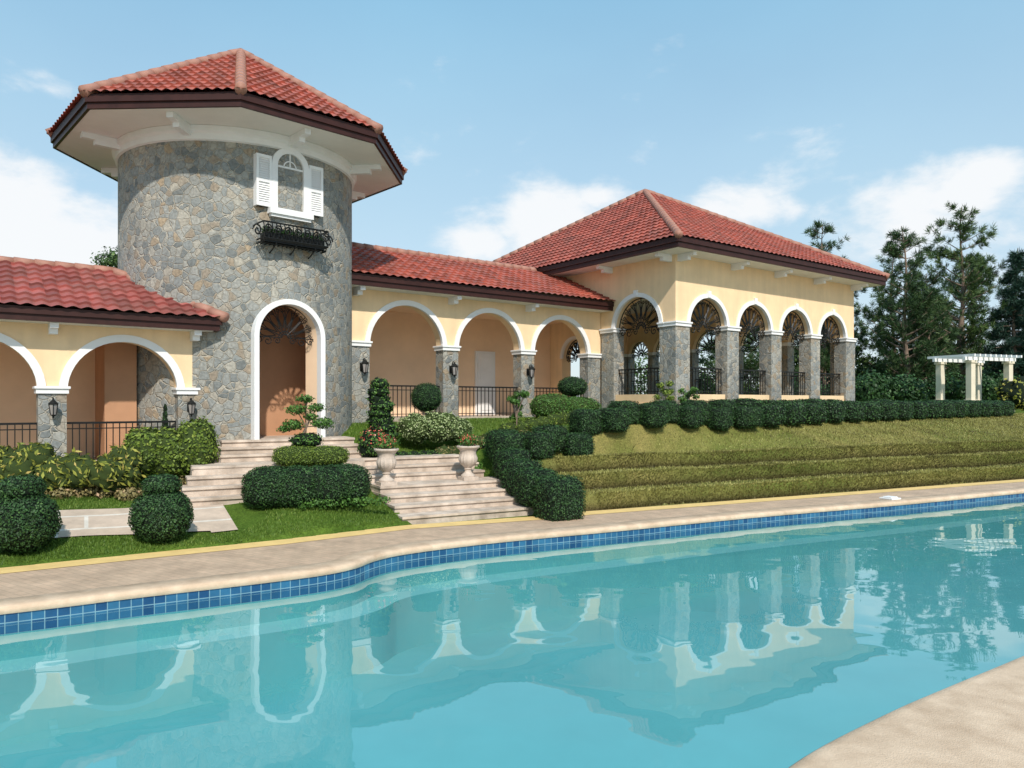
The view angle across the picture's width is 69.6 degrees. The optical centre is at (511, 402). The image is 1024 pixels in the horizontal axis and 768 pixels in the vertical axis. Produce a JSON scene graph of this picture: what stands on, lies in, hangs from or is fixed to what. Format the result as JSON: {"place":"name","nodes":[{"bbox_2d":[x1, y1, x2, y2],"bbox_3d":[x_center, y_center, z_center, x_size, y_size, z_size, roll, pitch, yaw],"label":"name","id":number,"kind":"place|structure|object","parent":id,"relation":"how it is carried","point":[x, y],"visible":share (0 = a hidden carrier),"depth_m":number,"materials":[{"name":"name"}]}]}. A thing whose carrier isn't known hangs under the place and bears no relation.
{"place":"outdoors","nodes":[
{"label":"outdoors","id":0,"kind":"place"},
{"bbox_2d":[55,504,237,537],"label":"paved path","id":1,"kind":"structure","parent":0,"point":[87,522],"depth_m":11.82,"materials":[{"name":"beige stone"}]},
{"bbox_2d":[161,404,168,429],"bbox_3d":[-7.251,0.611,15.452,0.342,1.224,0.335,0,0,0],"label":"dwarf cypress","id":2,"kind":"object","parent":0,"point":[165,414],"visible":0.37,"depth_m":15.40,"materials":[{"name":"green plant"}]},
{"bbox_2d":[0,408,1023,567],"bbox_3d":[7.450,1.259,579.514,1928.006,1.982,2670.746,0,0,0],"label":"lawn","id":3,"kind":"structure","parent":0,"point":[243,516],"depth_m":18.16,"materials":[{"name":"green plant"}]},
{"bbox_2d":[0,474,62,553],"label":"topiary bush","id":4,"kind":"object","parent":3,"relation":"on","point":[30,514],"visible":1,"depth_m":10.07,"materials":[{"name":"green plant"}]},
{"bbox_2d":[0,441,145,493],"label":"croton shrub","id":5,"kind":"object","parent":3,"relation":"on","point":[115,468],"visible":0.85,"depth_m":12.53,"materials":[{"name":"green plant"}]},
{"bbox_2d":[90,246,117,267],"bbox_3d":[-14.961,-2.368,27.382,2.433,7.148,2.639,0,0,0],"label":"broadleaf tree","id":6,"kind":"object","parent":3,"relation":"on","point":[111,259],"visible":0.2,"depth_m":27.19,"materials":[{"name":"green plant"}]},
{"bbox_2d":[44,475,185,500],"bbox_3d":[-7.126,1.616,13.030,3.005,0.637,1.141,0,0,-21],"label":"groundcover bed","id":7,"kind":"object","parent":3,"relation":"on","point":[65,492],"visible":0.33,"depth_m":12.67,"materials":[{"name":"green plant"}]},
{"bbox_2d":[127,473,194,543],"bbox_3d":[-5.312,1.606,11.205,0.910,1.075,0.908,0,0,0],"label":"topiary bush","id":8,"kind":"object","parent":3,"relation":"on","point":[160,509],"visible":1,"depth_m":10.95,"materials":[{"name":"green plant"}]},
{"bbox_2d":[120,416,220,478],"bbox_3d":[-6.551,0.879,14.180,1.803,1.261,0.876,0,0,-22],"label":"boxy shrub","id":9,"kind":"object","parent":3,"relation":"on","point":[182,448],"visible":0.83,"depth_m":13.98,"materials":[{"name":"green plant"}]},
{"bbox_2d":[0,494,400,564],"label":"grass","id":10,"kind":"structure","parent":3,"relation":"on","point":[132,538],"depth_m":11.97,"materials":[{"name":"green plant"}]},
{"bbox_2d":[240,463,371,508],"bbox_3d":[-3.621,1.485,13.146,2.309,0.794,1.072,0,0,-22],"label":"clipped hedge","id":11,"kind":"object","parent":3,"relation":"on","point":[265,486],"visible":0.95,"depth_m":12.77,"materials":[{"name":"green plant"}]},
{"bbox_2d":[276,394,335,446],"bbox_3d":[-4.039,0.393,14.447,1.139,1.151,0.655,0,0,0],"label":"pompom tree","id":12,"kind":"object","parent":3,"relation":"on","point":[305,438],"visible":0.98,"depth_m":14.39,"materials":[{"name":"green plant"}]},
{"bbox_2d":[271,445,349,466],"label":"round hedge","id":13,"kind":"object","parent":3,"relation":"on","point":[285,456],"visible":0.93,"depth_m":13.98,"materials":[{"name":"green plant"}]},
{"bbox_2d":[298,494,390,509],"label":"border plant","id":14,"kind":"object","parent":3,"relation":"on","point":[357,500],"visible":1,"depth_m":13.02,"materials":[{"name":"green plant"}]},
{"bbox_2d":[181,436,535,524],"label":"stone steps","id":15,"kind":"structure","parent":3,"relation":"on","point":[427,489],"depth_m":14.68,"materials":[{"name":"stone"}]},
{"bbox_2d":[374,432,400,485],"bbox_3d":[-2.486,1.103,14.713,0.540,1.074,0.534,0,0,0],"label":"garden urn","id":16,"kind":"object","parent":15,"relation":"on","point":[386,462],"visible":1,"depth_m":14.59,"materials":[{"name":"stone"}]},
{"bbox_2d":[456,431,480,480],"bbox_3d":[-0.931,1.109,15.713,0.505,1.062,0.527,0,0,29],"label":"garden urn","id":17,"kind":"object","parent":15,"relation":"on","point":[468,457],"visible":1,"depth_m":15.57,"materials":[{"name":"stone"}]},
{"bbox_2d":[357,425,388,457],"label":"flowering shrub","id":18,"kind":"object","parent":3,"relation":"on","point":[366,443],"visible":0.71,"depth_m":15.93,"materials":[{"name":"green plant"}]},
{"bbox_2d":[365,377,401,442],"bbox_3d":[-2.972,0.244,16.787,0.818,1.666,0.767,0,0,-40],"label":"column shrub","id":19,"kind":"object","parent":3,"relation":"on","point":[381,409],"visible":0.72,"depth_m":16.56,"materials":[{"name":"green plant"}]},
{"bbox_2d":[411,382,441,414],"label":"ball topiary","id":20,"kind":"object","parent":3,"relation":"on","point":[425,397],"visible":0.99,"depth_m":18.34,"materials":[{"name":"green plant"}]},
{"bbox_2d":[376,439,485,456],"bbox_3d":[-1.738,1.132,17.191,4.033,0.586,0.496,0,0,-29],"label":"border hedge","id":21,"kind":"object","parent":3,"relation":"on","point":[421,452],"visible":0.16,"depth_m":16.89,"materials":[{"name":"green plant"}]},
{"bbox_2d":[396,411,473,444],"bbox_3d":[-1.880,0.592,17.752,1.954,0.834,0.913,0,0,-16],"label":"variegated shrub","id":22,"kind":"object","parent":3,"relation":"on","point":[436,427],"visible":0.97,"depth_m":17.47,"materials":[{"name":"green plant"}]},
{"bbox_2d":[0,48,889,460],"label":"spanish villa","id":23,"kind":"object","parent":3,"relation":"on","point":[246,288],"visible":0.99,"depth_m":16.90,"materials":[{"name":"yellow paint"}]},
{"bbox_2d":[48,398,58,417],"bbox_3d":[-8.554,0.095,13.751,0.173,0.389,0.265,0,0,-30],"label":"wall lantern","id":24,"kind":"object","parent":23,"relation":"attached to","point":[53,405],"depth_m":13.68,"materials":[{"name":"metal"}]},
{"bbox_2d":[187,398,195,416],"bbox_3d":[-6.608,0.095,15.191,0.173,0.389,0.265,0,0,-30],"label":"wall lantern","id":25,"kind":"object","parent":23,"relation":"attached to","point":[191,404],"depth_m":15.13,"materials":[{"name":"metal"}]},
{"bbox_2d":[253,148,322,223],"bbox_3d":[-4.830,-4.755,16.046,1.540,1.550,0.240,0,0,-42],"label":"tower window","id":26,"kind":"structure","parent":23,"relation":"in","point":[265,167],"depth_m":15.86,"materials":[{"name":"white wood"}]},
{"bbox_2d":[360,358,368,374],"bbox_3d":[-3.821,-0.932,19.090,0.199,0.448,0.304,0,0,-30],"label":"wall lantern","id":27,"kind":"object","parent":23,"relation":"attached to","point":[364,364],"depth_m":19.02,"materials":[{"name":"metal"}]},
{"bbox_2d":[449,362,457,377],"bbox_3d":[-1.634,-0.932,20.708,0.199,0.448,0.304,0,0,-30],"label":"wall lantern","id":28,"kind":"object","parent":23,"relation":"attached to","point":[453,368],"depth_m":20.65,"materials":[{"name":"metal"}]},
{"bbox_2d":[475,351,494,414],"bbox_3d":[-0.892,-0.660,24.658,0.800,2.120,0.115,0,0,-36],"label":"white door","id":29,"kind":"structure","parent":23,"relation":"in","point":[484,360],"depth_m":24.59,"materials":[{"name":"white wood"}]},
{"bbox_2d":[526,365,534,378],"bbox_3d":[0.577,-0.932,22.344,0.199,0.448,0.304,0,0,-30],"label":"wall lantern","id":30,"kind":"object","parent":23,"relation":"attached to","point":[530,371],"depth_m":22.29,"materials":[{"name":"metal"}]},
{"bbox_2d":[343,416,568,451],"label":"bank grass","id":31,"kind":"structure","parent":3,"relation":"on","point":[498,420],"depth_m":18.86,"materials":[{"name":"green plant"}]},
{"bbox_2d":[474,461,482,468],"bbox_3d":[-0.920,1.413,16.678,0.549,0.734,0.461,0,0,0],"label":"sapling","id":32,"kind":"object","parent":3,"relation":"on","point":[480,465],"visible":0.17,"depth_m":16.59,"materials":[{"name":"green plant"}]},
{"bbox_2d":[435,429,531,454],"bbox_3d":[-0.639,1.032,17.835,2.833,0.737,0.515,0,0,-33],"label":"flower bed","id":33,"kind":"object","parent":3,"relation":"on","point":[443,449],"visible":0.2,"depth_m":17.23,"materials":[{"name":"green plant"}]},
{"bbox_2d":[506,390,529,424],"bbox_3d":[0.157,0.270,18.855,0.616,1.221,0.601,0,0,0],"label":"sapling","id":34,"kind":"object","parent":3,"relation":"on","point":[515,400],"visible":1,"depth_m":18.84,"materials":[{"name":"green plant"}]},
{"bbox_2d":[498,411,572,430],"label":"bank shrub","id":35,"kind":"object","parent":3,"relation":"on","point":[557,418],"visible":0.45,"depth_m":19.17,"materials":[{"name":"green plant"}]},
{"bbox_2d":[529,393,601,417],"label":"flat hedge","id":36,"kind":"object","parent":3,"relation":"on","point":[546,404],"visible":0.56,"depth_m":20.05,"materials":[{"name":"green plant"}]},
{"bbox_2d":[557,376,587,396],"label":"ball topiary","id":37,"kind":"object","parent":3,"relation":"on","point":[570,386],"visible":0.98,"depth_m":20.70,"materials":[{"name":"green plant"}]},
{"bbox_2d":[652,381,674,400],"bbox_3d":[4.311,-0.028,20.622,0.478,1.189,0.739,0,0,-25],"label":"sapling","id":38,"kind":"object","parent":3,"relation":"on","point":[666,391],"visible":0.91,"depth_m":20.57,"materials":[{"name":"green plant"}]},
{"bbox_2d":[678,386,699,403],"bbox_3d":[5.019,0.049,20.940,0.607,1.026,0.589,0,0,22],"label":"sapling","id":39,"kind":"object","parent":3,"relation":"on","point":[688,395],"visible":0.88,"depth_m":20.83,"materials":[{"name":"green plant"}]},
{"bbox_2d":[699,327,759,392],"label":"pine tree","id":40,"kind":"object","parent":3,"relation":"on","point":[748,363],"visible":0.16,"depth_m":46.68,"materials":[{"name":"green plant"}]},
{"bbox_2d":[484,398,1014,521],"bbox_3d":[10.026,1.103,23.945,27.653,2.518,3.785,0,0,-41],"label":"block hedge","id":41,"kind":"object","parent":3,"relation":"on","point":[549,494],"visible":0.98,"depth_m":18.64,"materials":[{"name":"green plant"}]},
{"bbox_2d":[635,338,996,394],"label":"distant trees","id":42,"kind":"object","parent":3,"relation":"on","point":[858,370],"visible":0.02,"depth_m":51.06,"materials":[{"name":"green plant"}]},
{"bbox_2d":[795,310,870,380],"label":"pine tree","id":43,"kind":"object","parent":3,"relation":"on","point":[860,349],"visible":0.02,"depth_m":50.19,"materials":[{"name":"green plant"}]},
{"bbox_2d":[794,219,874,392],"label":"pine tree","id":44,"kind":"object","parent":3,"relation":"on","point":[825,350],"visible":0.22,"depth_m":47.58,"materials":[{"name":"green plant"}]},
{"bbox_2d":[854,248,952,384],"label":"pine tree","id":45,"kind":"object","parent":3,"relation":"on","point":[889,297],"visible":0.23,"depth_m":49.93,"materials":[{"name":"green plant"}]},
{"bbox_2d":[794,368,1019,409],"bbox_3d":[21.012,-0.427,39.332,14.114,2.936,4.375,0,0,-13],"label":"shrub row","id":46,"kind":"object","parent":3,"relation":"on","point":[903,387],"visible":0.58,"depth_m":38.48,"materials":[{"name":"green plant"}]},
{"bbox_2d":[854,226,963,379],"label":"pine tree","id":47,"kind":"object","parent":3,"relation":"on","point":[892,318],"visible":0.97,"depth_m":43.60,"materials":[{"name":"green plant"}]},
{"bbox_2d":[885,268,967,392],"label":"pine tree","id":48,"kind":"object","parent":3,"relation":"on","point":[931,279],"visible":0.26,"depth_m":44.64,"materials":[{"name":"green plant"}]},
{"bbox_2d":[911,200,1013,380],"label":"pine tree","id":49,"kind":"object","parent":3,"relation":"on","point":[971,294],"visible":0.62,"depth_m":45.75,"materials":[{"name":"green plant"}]},
{"bbox_2d":[930,251,1001,378],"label":"pine tree","id":50,"kind":"object","parent":3,"relation":"on","point":[980,336],"visible":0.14,"depth_m":52.37,"materials":[{"name":"green plant"}]},
{"bbox_2d":[927,354,1021,410],"bbox_3d":[22.712,-0.800,36.244,3.490,3.000,2.493,0,0,-21],"label":"pergola","id":51,"kind":"object","parent":3,"relation":"on","point":[974,363],"visible":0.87,"depth_m":35.90,"materials":[{"name":"paint"}]},
{"bbox_2d":[981,247,1023,380],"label":"spruce tree","id":52,"kind":"object","parent":3,"relation":"on","point":[1012,320],"visible":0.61,"depth_m":43.31,"materials":[{"name":"green plant"}]},
{"bbox_2d":[994,376,1023,410],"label":"croton shrub","id":53,"kind":"object","parent":3,"relation":"on","point":[1011,391],"visible":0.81,"depth_m":35.61,"materials":[{"name":"green plant"}]},
{"bbox_2d":[0,482,1023,598],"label":"pool deck","id":54,"kind":"structure","parent":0,"point":[63,579],"depth_m":10.83,"materials":[{"name":"beige stone"}]},
{"bbox_2d":[0,487,1023,767],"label":"swimming pool","id":55,"kind":"structure","parent":54,"relation":"in","point":[578,647],"depth_m":9.05,"materials":[{"name":"blue liquid"}]},
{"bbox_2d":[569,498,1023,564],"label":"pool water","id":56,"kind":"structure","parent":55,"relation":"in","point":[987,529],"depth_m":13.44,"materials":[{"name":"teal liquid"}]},
{"bbox_2d":[0,479,1023,573],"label":"deck border","id":57,"kind":"object","parent":54,"relation":"on","point":[166,553],"visible":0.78,"depth_m":12.76,"materials":[{"name":"yellow stone"}]},
{"bbox_2d":[879,496,900,499],"bbox_3d":[8.483,2.130,16.543,0.320,0.060,0.320,0,0,-28],"label":"skimmer lid","id":58,"kind":"object","parent":54,"relation":"on","point":[890,497],"visible":1,"depth_m":16.46,"materials":[{"name":"white plastic"}]},
{"bbox_2d":[0,0,1023,395],"label":"sky","id":59,"kind":"structure","parent":0,"point":[512,123],"materials":[{"name":"blue"}]}
]}

